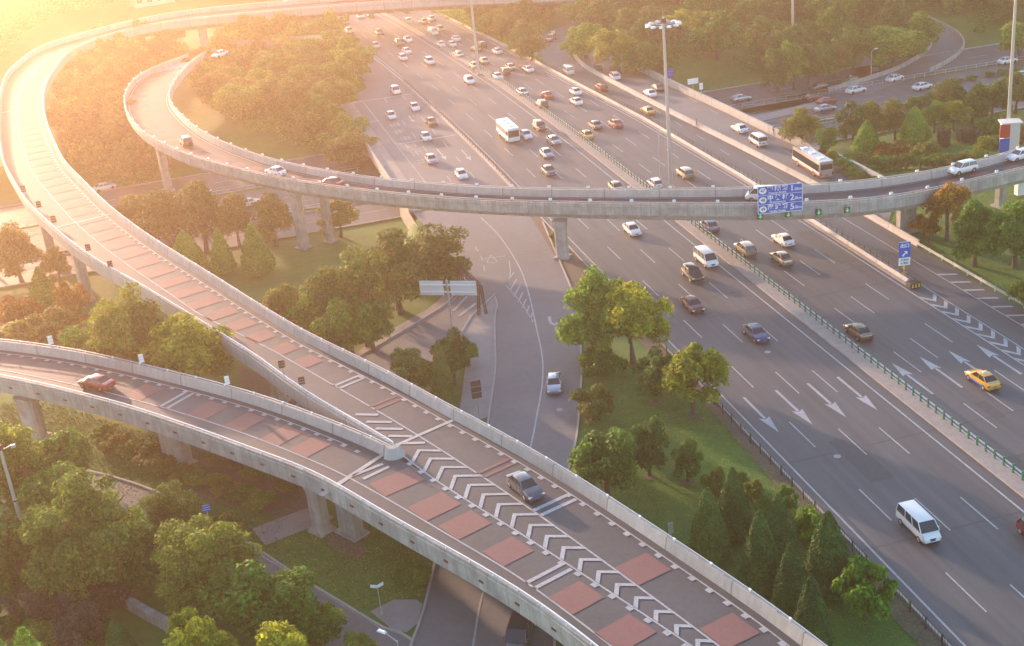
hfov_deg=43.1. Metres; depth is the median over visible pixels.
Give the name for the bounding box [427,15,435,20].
sedan car
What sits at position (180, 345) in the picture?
broadleaf tree
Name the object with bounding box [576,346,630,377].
shrub
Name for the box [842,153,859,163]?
shrub
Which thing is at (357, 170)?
fence
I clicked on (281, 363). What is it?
sign
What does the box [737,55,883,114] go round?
park road
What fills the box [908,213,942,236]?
shrub
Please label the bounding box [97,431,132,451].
shrub
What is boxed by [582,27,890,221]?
frontage road
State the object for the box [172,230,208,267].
conical tree
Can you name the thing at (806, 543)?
shrub
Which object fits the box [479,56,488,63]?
sedan car
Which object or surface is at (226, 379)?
sign
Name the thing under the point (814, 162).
city bus
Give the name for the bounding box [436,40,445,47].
sedan car
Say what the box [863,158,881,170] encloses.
shrub
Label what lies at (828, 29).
broadleaf tree
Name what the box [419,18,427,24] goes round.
taxi
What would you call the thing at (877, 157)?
shrub
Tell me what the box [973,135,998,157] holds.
broadleaf tree
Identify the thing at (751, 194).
van
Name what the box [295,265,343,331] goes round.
broadleaf tree
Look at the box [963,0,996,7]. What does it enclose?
broadleaf tree
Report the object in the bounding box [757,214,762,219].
lane signal
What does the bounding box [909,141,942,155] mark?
shrub
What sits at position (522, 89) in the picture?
sedan car
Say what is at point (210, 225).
fence
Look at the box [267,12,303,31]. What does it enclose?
broadleaf tree
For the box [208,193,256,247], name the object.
broadleaf tree
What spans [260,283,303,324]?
broadleaf tree
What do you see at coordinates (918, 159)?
shrub
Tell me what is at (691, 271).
suv car
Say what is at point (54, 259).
broadleaf tree
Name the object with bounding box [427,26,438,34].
van
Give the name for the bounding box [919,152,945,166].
shrub
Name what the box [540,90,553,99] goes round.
sedan car
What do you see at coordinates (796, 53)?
broadleaf tree
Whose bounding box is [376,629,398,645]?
street lamp
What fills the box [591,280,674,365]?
broadleaf tree
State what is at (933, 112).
broadleaf tree
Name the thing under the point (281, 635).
broadleaf tree
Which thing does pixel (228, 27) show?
broadleaf tree
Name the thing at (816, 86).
sedan car
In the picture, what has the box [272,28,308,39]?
broadleaf tree
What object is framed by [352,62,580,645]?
exit road
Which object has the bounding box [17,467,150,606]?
broadleaf tree
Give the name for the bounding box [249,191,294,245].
broadleaf tree
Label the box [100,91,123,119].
broadleaf tree
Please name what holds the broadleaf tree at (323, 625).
on the ground at (294, 268)
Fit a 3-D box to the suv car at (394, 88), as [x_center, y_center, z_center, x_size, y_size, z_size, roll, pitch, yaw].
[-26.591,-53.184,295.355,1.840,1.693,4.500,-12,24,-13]
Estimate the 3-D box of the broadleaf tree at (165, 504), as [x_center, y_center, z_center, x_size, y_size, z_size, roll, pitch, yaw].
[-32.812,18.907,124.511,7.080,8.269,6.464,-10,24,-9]
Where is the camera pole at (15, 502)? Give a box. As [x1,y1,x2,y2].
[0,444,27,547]
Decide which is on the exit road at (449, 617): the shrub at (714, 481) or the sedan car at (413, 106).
the sedan car at (413, 106)
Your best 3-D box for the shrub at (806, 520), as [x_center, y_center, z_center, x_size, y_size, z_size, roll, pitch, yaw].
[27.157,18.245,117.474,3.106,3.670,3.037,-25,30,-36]
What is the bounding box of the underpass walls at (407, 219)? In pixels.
[365,69,793,275]
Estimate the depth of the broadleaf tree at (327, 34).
339.15 m
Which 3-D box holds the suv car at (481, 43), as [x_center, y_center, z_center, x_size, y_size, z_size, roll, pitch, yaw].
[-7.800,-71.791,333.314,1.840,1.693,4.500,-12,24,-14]
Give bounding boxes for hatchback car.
[371,41,380,47]
[398,52,407,60]
[646,177,662,187]
[1016,517,1023,534]
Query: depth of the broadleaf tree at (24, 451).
129.51 m
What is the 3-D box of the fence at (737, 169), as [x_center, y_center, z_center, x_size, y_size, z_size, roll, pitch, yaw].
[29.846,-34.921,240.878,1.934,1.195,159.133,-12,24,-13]
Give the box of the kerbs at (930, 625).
[294,217,951,645]
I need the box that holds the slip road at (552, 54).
[538,21,587,73]
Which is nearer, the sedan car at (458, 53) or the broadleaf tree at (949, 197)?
the broadleaf tree at (949, 197)
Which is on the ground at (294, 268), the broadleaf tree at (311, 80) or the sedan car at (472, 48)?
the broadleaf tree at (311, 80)
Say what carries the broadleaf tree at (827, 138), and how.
on the ground at (294, 268)
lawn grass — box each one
[0,402,300,548]
[264,516,429,607]
[584,365,933,645]
[809,115,1023,309]
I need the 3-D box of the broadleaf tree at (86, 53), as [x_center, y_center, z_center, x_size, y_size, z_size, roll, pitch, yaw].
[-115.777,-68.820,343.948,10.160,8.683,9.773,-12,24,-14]
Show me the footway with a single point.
(387, 162)
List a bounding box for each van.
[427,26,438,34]
[503,610,535,645]
[562,64,574,74]
[693,244,718,267]
[745,185,770,200]
[748,131,767,146]
[896,499,941,544]
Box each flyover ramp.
[0,0,826,645]
[0,339,712,645]
[124,35,1023,259]
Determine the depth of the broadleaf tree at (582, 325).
152.93 m
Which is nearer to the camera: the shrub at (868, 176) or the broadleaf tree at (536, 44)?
the shrub at (868, 176)
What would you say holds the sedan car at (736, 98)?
on the cross street at (901, 92)
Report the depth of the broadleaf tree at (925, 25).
291.27 m
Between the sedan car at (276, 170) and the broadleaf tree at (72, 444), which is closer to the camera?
the broadleaf tree at (72, 444)
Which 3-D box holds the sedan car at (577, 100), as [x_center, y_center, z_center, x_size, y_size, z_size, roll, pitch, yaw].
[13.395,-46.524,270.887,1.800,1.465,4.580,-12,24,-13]
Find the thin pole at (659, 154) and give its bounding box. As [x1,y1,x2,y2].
[658,128,660,179]
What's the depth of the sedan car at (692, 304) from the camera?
167.28 m
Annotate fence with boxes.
[10,167,358,226]
[44,203,319,250]
[388,13,1023,479]
[403,78,516,186]
[538,58,907,277]
[651,336,953,645]
[729,56,1022,107]
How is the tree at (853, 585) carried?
on the ground at (294, 268)
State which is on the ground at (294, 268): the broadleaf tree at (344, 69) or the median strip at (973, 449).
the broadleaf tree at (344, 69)
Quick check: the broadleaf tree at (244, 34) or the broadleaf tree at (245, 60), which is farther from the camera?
the broadleaf tree at (244, 34)
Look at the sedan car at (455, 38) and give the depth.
342.87 m
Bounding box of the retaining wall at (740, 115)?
[637,67,884,178]
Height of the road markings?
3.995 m
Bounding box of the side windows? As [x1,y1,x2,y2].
[496,122,519,135]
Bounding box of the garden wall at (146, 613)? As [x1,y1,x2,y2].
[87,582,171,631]
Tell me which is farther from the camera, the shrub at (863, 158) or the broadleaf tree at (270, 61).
the broadleaf tree at (270, 61)
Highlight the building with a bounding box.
[129,0,174,7]
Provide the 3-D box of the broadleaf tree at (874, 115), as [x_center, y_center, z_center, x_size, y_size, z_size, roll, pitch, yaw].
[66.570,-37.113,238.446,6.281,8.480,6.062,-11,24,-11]
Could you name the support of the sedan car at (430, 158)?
on the exit road at (449, 617)
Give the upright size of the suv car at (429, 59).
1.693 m
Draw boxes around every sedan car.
[77,373,115,391]
[92,182,116,191]
[211,50,227,57]
[244,197,260,205]
[264,165,286,176]
[321,176,344,186]
[345,26,353,32]
[375,28,383,34]
[385,110,396,119]
[402,47,411,53]
[403,35,412,42]
[405,17,412,22]
[409,102,419,111]
[419,131,431,141]
[424,153,437,164]
[425,116,437,126]
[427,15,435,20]
[436,25,444,31]
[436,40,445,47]
[447,40,456,46]
[451,35,460,40]
[453,50,463,56]
[454,168,467,179]
[469,61,479,68]
[470,45,480,52]
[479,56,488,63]
[491,47,502,54]
[491,72,502,78]
[504,62,515,69]
[505,470,544,501]
[516,87,527,95]
[520,129,532,139]
[522,65,533,72]
[539,147,553,158]
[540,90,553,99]
[541,164,556,176]
[545,372,561,394]
[546,134,560,145]
[569,87,581,95]
[569,96,582,105]
[587,120,602,129]
[607,180,625,189]
[608,118,623,128]
[622,221,641,236]
[643,88,656,97]
[650,83,663,91]
[680,295,704,313]
[698,220,719,232]
[730,93,751,102]
[731,123,748,133]
[742,322,769,342]
[769,251,793,265]
[771,232,795,246]
[802,92,823,101]
[809,82,828,90]
[814,103,836,112]
[815,96,837,104]
[843,322,873,340]
[845,85,866,93]
[885,73,903,81]
[912,81,932,90]
[997,56,1017,64]
[1005,147,1023,161]
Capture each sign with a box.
[20,185,25,195]
[35,201,41,208]
[47,335,53,347]
[50,216,56,223]
[85,244,90,250]
[107,260,112,267]
[138,354,143,365]
[202,504,210,524]
[224,376,229,387]
[278,360,284,376]
[298,376,304,389]
[419,280,476,327]
[470,380,481,419]
[668,68,672,77]
[668,522,673,535]
[688,78,697,84]
[699,83,702,96]
[757,182,802,214]
[899,241,910,274]
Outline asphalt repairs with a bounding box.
[380,41,1023,550]
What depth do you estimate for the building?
452.15 m
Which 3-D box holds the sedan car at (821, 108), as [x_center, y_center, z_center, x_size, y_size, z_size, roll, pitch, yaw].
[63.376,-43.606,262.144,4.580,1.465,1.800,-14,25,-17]
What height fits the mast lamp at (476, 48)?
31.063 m
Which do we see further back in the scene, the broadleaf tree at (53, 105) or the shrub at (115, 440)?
the broadleaf tree at (53, 105)
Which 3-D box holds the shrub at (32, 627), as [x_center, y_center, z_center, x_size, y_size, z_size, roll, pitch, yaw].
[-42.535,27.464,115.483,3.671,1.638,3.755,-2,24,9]
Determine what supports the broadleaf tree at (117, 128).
on the ground at (294, 268)
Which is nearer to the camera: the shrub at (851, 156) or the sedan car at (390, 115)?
the shrub at (851, 156)
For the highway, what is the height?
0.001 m
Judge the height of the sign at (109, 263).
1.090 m
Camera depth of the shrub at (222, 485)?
135.38 m
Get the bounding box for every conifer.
[105,618,138,645]
[431,339,457,405]
[686,487,732,567]
[717,466,752,543]
[735,510,780,599]
[766,493,798,560]
[770,541,805,619]
[793,573,834,645]
[802,510,849,600]
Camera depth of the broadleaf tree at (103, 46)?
350.30 m
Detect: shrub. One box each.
[0,293,45,325]
[0,319,37,343]
[0,557,37,612]
[0,564,85,621]
[0,610,27,640]
[12,617,52,640]
[22,305,78,343]
[32,624,62,645]
[51,584,109,645]
[53,281,91,312]
[57,321,87,347]
[64,312,90,327]
[84,577,134,610]
[87,423,120,443]
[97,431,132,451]
[115,438,144,458]
[130,441,167,465]
[143,454,176,475]
[164,462,201,480]
[183,469,221,486]
[204,452,227,462]
[205,474,236,497]
[209,510,245,531]
[220,459,243,469]
[223,482,254,500]
[239,464,264,477]
[241,488,276,512]
[264,473,282,482]
[275,480,300,491]
[391,559,432,590]
[463,342,478,366]
[569,382,617,423]
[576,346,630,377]
[700,464,725,501]
[737,471,750,482]
[743,478,762,499]
[778,482,798,510]
[793,504,821,540]
[801,538,810,548]
[817,145,826,154]
[825,150,838,158]
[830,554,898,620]
[832,157,854,168]
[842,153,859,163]
[842,163,879,174]
[847,172,865,179]
[852,153,871,163]
[857,174,870,180]
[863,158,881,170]
[871,155,889,170]
[873,139,912,155]
[879,155,900,169]
[890,153,917,168]
[908,154,931,167]
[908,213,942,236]
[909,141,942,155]
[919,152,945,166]
[936,127,951,147]
[941,153,962,164]
[950,151,976,159]
[953,126,984,143]
[963,150,984,159]
[965,75,977,79]
[982,71,995,76]
[997,69,1007,73]
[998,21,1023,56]
[1013,66,1021,70]
[1019,126,1023,147]
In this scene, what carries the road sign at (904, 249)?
on the highway
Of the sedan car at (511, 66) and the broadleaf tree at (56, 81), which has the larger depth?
the broadleaf tree at (56, 81)
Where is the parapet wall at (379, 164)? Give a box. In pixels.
[341,105,410,213]
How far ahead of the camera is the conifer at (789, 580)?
106.15 m
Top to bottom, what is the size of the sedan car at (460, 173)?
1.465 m
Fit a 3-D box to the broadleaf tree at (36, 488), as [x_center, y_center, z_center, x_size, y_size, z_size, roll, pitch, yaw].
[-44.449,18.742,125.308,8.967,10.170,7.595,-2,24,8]
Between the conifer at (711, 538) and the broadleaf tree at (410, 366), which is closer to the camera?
the conifer at (711, 538)
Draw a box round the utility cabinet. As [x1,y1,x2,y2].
[1014,183,1023,195]
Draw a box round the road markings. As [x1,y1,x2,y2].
[23,10,1023,645]
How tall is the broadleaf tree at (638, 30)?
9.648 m
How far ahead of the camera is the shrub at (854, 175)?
208.40 m
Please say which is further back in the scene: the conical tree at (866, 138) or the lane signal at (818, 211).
the conical tree at (866, 138)
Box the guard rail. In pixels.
[916,241,1023,307]
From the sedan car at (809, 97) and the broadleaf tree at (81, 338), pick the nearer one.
the broadleaf tree at (81, 338)
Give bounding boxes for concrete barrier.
[341,34,514,187]
[435,10,908,281]
[572,52,919,245]
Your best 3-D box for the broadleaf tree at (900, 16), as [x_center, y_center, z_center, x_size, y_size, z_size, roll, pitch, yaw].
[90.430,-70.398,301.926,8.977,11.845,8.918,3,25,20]
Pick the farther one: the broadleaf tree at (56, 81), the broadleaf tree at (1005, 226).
the broadleaf tree at (56, 81)
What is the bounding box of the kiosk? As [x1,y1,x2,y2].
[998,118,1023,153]
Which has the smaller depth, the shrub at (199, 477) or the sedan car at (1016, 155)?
the shrub at (199, 477)
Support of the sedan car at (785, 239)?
on the highway
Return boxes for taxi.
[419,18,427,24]
[580,129,593,139]
[640,105,654,114]
[841,75,858,83]
[964,368,1001,390]
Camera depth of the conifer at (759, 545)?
109.41 m
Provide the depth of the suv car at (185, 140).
240.01 m
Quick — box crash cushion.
[906,278,920,288]
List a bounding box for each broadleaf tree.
[0,220,45,282]
[0,420,46,518]
[0,512,39,611]
[13,460,98,543]
[14,427,92,480]
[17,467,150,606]
[38,245,72,282]
[46,96,79,122]
[50,68,78,87]
[59,318,109,356]
[61,46,92,71]
[62,105,103,144]
[63,55,96,76]
[65,136,105,168]
[78,281,162,360]
[85,22,107,32]
[90,37,113,57]
[93,112,139,145]
[100,61,130,91]
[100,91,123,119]
[102,54,143,76]
[102,522,166,590]
[103,98,137,128]
[106,136,149,176]
[108,32,140,48]
[108,46,151,68]
[108,298,174,372]
[112,193,150,225]
[115,36,148,53]
[128,187,185,248]
[129,18,149,42]
[132,311,234,377]
[133,479,204,543]
[143,32,172,57]
[143,144,172,169]
[150,28,186,46]
[150,513,263,616]
[162,606,240,645]
[170,178,224,253]
[181,53,217,78]
[186,46,219,62]
[187,61,221,88]
[192,71,231,104]
[197,558,320,636]
[205,33,243,57]
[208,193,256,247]
[212,76,258,103]
[212,83,266,121]
[213,23,249,39]
[216,45,256,65]
[220,52,260,77]
[222,27,253,39]
[232,14,268,28]
[244,33,277,51]
[245,67,287,91]
[247,15,279,39]
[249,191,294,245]
[250,50,296,75]
[250,73,301,109]
[255,620,309,645]
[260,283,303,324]
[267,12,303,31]
[267,32,296,53]
[267,79,309,120]
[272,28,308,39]
[274,21,301,34]
[280,37,322,53]
[284,290,327,338]
[285,600,348,645]
[289,94,342,131]
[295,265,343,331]
[296,71,336,98]
[299,19,342,36]
[307,78,359,104]
[309,29,345,48]
[309,297,383,353]
[314,111,369,148]
[314,199,360,236]
[317,33,359,53]
[319,8,350,31]
[321,128,377,165]
[324,36,363,63]
[326,55,357,81]
[328,244,395,346]
[334,44,377,79]
[338,630,378,645]
[363,227,438,310]
[363,249,431,314]
[368,299,394,351]
[389,346,431,387]
[408,222,472,287]
[429,326,471,385]
[466,7,484,18]
[471,12,494,34]
[473,5,494,22]
[489,14,513,40]
[492,3,525,31]
[507,30,529,49]
[510,20,541,36]
[511,35,549,60]
[554,264,625,351]
[558,22,604,58]
[567,427,638,495]
[575,0,626,30]
[586,28,637,61]
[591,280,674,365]
[609,41,679,73]
[612,7,661,34]
[626,18,675,50]
[629,413,669,475]
[630,345,671,403]
[640,5,673,18]
[656,342,731,414]
[663,8,695,37]
[666,0,710,15]
[667,0,682,4]
[670,435,703,481]
[683,11,713,29]
[687,9,745,60]
[707,0,743,15]
[747,24,810,61]
[760,47,793,92]
[773,0,812,24]
[777,106,824,143]
[780,39,809,89]
[800,0,854,22]
[801,43,824,85]
[805,7,844,44]
[815,125,838,150]
[828,41,854,78]
[830,23,872,69]
[834,99,871,143]
[858,25,927,67]
[860,99,889,136]
[879,98,907,140]
[880,0,914,27]
[897,10,944,56]
[903,91,936,124]
[921,100,950,132]
[921,181,973,240]
[930,76,964,118]
[942,100,973,131]
[950,198,1002,266]
[955,81,992,123]
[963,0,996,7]
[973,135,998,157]
[975,112,1006,139]
[981,200,1023,268]
[982,78,1012,117]
[989,0,1023,23]
[993,71,1023,113]
[1005,280,1023,304]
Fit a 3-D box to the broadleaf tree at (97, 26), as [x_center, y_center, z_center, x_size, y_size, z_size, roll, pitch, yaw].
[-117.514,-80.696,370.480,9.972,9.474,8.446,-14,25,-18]
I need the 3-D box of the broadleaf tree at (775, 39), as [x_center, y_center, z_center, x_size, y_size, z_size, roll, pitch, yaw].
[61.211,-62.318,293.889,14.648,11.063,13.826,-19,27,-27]
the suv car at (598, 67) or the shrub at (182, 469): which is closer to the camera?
the shrub at (182, 469)
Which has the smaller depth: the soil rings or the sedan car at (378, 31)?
the soil rings
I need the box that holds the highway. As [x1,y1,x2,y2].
[318,10,1023,645]
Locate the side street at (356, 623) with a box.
[2,472,414,645]
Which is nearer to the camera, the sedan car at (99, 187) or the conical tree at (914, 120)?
the conical tree at (914, 120)
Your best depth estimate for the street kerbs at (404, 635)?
222.42 m
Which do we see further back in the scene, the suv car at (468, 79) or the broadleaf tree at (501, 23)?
the broadleaf tree at (501, 23)
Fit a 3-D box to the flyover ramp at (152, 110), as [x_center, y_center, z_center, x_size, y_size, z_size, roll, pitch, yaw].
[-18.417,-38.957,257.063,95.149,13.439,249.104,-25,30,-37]
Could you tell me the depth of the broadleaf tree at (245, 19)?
364.23 m
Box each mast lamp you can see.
[470,0,481,74]
[645,17,681,187]
[791,0,793,24]
[1007,0,1016,118]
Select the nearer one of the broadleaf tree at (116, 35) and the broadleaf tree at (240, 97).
the broadleaf tree at (240, 97)
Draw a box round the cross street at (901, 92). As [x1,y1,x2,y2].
[0,44,1023,286]
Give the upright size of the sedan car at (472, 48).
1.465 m
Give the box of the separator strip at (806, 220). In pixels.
[375,10,905,284]
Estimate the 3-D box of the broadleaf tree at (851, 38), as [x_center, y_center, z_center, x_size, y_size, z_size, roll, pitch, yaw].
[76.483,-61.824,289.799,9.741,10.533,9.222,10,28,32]
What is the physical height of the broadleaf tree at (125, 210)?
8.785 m
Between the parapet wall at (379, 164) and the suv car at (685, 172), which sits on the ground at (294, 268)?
the parapet wall at (379, 164)
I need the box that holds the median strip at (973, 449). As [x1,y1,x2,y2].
[381,13,1023,497]
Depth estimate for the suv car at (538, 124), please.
254.29 m
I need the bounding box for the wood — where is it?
[0,0,114,67]
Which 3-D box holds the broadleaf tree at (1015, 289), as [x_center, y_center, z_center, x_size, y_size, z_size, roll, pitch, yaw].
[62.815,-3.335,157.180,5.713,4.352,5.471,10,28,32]
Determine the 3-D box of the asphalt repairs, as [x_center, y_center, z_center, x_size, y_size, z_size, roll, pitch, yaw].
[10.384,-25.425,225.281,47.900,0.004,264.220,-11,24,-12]
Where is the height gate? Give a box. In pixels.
[457,265,487,315]
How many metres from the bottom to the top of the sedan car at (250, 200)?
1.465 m
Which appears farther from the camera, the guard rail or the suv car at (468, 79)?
the suv car at (468, 79)
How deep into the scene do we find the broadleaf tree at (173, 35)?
369.44 m
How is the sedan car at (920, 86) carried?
on the cross street at (901, 92)
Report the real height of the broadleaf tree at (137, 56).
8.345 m
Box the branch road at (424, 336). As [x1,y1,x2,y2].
[305,276,492,415]
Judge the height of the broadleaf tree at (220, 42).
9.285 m
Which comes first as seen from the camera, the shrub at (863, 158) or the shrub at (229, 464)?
the shrub at (229, 464)
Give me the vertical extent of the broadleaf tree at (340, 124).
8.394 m
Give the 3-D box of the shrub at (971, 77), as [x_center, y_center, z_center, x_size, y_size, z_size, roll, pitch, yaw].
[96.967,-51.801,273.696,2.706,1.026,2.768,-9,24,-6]
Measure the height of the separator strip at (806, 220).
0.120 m
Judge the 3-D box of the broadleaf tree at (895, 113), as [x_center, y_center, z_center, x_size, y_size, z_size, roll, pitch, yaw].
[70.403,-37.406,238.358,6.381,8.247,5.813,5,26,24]
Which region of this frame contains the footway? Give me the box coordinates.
[342,102,419,211]
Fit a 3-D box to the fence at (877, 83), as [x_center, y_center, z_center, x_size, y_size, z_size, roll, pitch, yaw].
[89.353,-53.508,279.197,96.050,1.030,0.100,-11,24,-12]
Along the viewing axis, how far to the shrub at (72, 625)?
112.13 m
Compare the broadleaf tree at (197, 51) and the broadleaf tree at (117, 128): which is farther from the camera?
the broadleaf tree at (197, 51)
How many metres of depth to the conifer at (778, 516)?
114.64 m
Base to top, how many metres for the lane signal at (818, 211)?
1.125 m
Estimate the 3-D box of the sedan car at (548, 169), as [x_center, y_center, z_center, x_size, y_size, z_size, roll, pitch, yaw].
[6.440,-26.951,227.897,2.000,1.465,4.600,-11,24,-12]
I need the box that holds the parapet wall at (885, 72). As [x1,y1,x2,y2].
[828,39,932,91]
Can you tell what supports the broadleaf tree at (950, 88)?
on the ground at (294, 268)
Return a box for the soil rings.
[630,365,698,485]
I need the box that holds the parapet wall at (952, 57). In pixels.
[929,17,964,71]
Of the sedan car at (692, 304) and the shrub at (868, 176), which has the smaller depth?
the sedan car at (692, 304)
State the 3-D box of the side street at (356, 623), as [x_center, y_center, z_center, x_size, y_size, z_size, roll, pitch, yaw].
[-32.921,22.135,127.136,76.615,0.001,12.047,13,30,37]
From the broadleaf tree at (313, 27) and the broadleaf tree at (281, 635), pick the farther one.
the broadleaf tree at (313, 27)
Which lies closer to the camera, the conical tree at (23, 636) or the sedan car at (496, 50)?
the conical tree at (23, 636)
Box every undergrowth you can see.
[54,41,188,188]
[198,39,365,157]
[430,8,555,60]
[613,0,1023,71]
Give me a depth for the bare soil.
135.45 m
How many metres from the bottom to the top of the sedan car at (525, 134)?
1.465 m
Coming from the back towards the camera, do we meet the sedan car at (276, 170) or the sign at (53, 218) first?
the sedan car at (276, 170)
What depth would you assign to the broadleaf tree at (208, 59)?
320.99 m
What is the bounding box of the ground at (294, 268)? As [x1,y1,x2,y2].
[0,0,1023,645]
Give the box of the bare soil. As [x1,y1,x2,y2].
[165,216,946,645]
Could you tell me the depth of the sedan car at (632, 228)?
195.44 m
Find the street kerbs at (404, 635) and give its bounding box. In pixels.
[0,43,1023,640]
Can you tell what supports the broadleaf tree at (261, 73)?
on the ground at (294, 268)
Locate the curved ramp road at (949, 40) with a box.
[831,22,962,94]
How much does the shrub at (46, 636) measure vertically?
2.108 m
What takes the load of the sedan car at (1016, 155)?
on the flyover ramp at (152, 110)
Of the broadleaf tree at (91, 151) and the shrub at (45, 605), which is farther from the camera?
the broadleaf tree at (91, 151)
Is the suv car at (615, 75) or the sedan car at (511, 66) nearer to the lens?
the suv car at (615, 75)
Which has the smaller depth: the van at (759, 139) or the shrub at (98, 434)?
the shrub at (98, 434)
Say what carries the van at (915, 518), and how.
on the highway
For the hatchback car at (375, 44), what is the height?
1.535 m
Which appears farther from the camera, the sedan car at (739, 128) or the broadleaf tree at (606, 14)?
the broadleaf tree at (606, 14)
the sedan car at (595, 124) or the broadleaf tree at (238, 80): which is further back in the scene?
the broadleaf tree at (238, 80)
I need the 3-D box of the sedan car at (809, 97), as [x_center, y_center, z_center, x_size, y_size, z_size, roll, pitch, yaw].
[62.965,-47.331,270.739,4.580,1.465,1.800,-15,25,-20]
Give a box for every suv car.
[179,135,192,146]
[390,84,400,94]
[394,38,403,46]
[424,55,434,64]
[463,74,474,84]
[477,40,486,47]
[498,66,510,75]
[532,119,546,131]
[535,99,548,108]
[545,33,556,41]
[594,62,602,70]
[594,82,607,92]
[609,71,620,79]
[610,64,620,72]
[676,166,694,179]
[681,262,703,282]
[733,240,756,256]
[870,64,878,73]
[947,158,978,175]
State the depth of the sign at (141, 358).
147.27 m
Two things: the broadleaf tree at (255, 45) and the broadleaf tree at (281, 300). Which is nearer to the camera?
the broadleaf tree at (281, 300)
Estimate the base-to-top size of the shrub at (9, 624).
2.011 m
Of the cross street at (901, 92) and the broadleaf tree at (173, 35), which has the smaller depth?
the cross street at (901, 92)
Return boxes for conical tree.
[13,626,43,645]
[27,266,57,307]
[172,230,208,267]
[210,227,236,274]
[239,222,275,278]
[850,120,881,155]
[896,106,932,143]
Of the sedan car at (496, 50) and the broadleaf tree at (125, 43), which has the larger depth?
the broadleaf tree at (125, 43)
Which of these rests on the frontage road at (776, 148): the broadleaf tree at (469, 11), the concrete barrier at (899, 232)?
the concrete barrier at (899, 232)
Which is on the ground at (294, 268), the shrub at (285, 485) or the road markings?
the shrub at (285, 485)
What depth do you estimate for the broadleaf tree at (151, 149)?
264.49 m
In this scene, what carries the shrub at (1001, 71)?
on the ground at (294, 268)
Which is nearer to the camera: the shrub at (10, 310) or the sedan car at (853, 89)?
the shrub at (10, 310)
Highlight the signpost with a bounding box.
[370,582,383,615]
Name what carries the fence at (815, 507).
on the bare soil
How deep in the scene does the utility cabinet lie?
194.45 m
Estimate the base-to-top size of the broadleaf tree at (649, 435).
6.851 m
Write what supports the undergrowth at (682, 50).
on the ground at (294, 268)
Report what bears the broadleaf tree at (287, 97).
on the ground at (294, 268)
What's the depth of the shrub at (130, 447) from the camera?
145.44 m
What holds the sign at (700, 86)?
on the retaining wall at (740, 115)
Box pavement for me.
[252,102,817,631]
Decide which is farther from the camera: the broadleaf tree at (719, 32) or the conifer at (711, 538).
the broadleaf tree at (719, 32)
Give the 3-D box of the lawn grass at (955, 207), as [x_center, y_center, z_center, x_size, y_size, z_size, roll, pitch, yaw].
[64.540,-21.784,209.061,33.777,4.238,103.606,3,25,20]
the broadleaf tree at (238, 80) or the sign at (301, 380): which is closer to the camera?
the sign at (301, 380)
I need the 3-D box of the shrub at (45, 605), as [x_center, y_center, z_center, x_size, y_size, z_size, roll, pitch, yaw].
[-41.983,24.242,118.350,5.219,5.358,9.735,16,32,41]
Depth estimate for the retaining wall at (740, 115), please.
250.29 m
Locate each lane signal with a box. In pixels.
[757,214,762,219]
[785,211,790,217]
[816,206,820,214]
[844,204,849,212]
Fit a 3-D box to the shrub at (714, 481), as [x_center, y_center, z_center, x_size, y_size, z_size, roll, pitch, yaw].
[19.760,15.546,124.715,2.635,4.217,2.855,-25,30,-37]
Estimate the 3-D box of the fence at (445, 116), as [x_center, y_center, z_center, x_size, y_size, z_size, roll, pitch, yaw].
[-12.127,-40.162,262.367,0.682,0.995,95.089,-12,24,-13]
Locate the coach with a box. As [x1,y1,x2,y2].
[496,117,520,141]
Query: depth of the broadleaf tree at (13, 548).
118.47 m
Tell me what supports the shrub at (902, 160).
on the ground at (294, 268)
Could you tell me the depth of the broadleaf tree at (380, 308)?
162.01 m
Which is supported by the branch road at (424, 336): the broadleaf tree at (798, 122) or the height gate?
the height gate
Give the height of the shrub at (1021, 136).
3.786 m
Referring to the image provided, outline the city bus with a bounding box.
[791,144,833,177]
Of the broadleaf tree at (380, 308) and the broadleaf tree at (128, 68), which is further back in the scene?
the broadleaf tree at (128, 68)

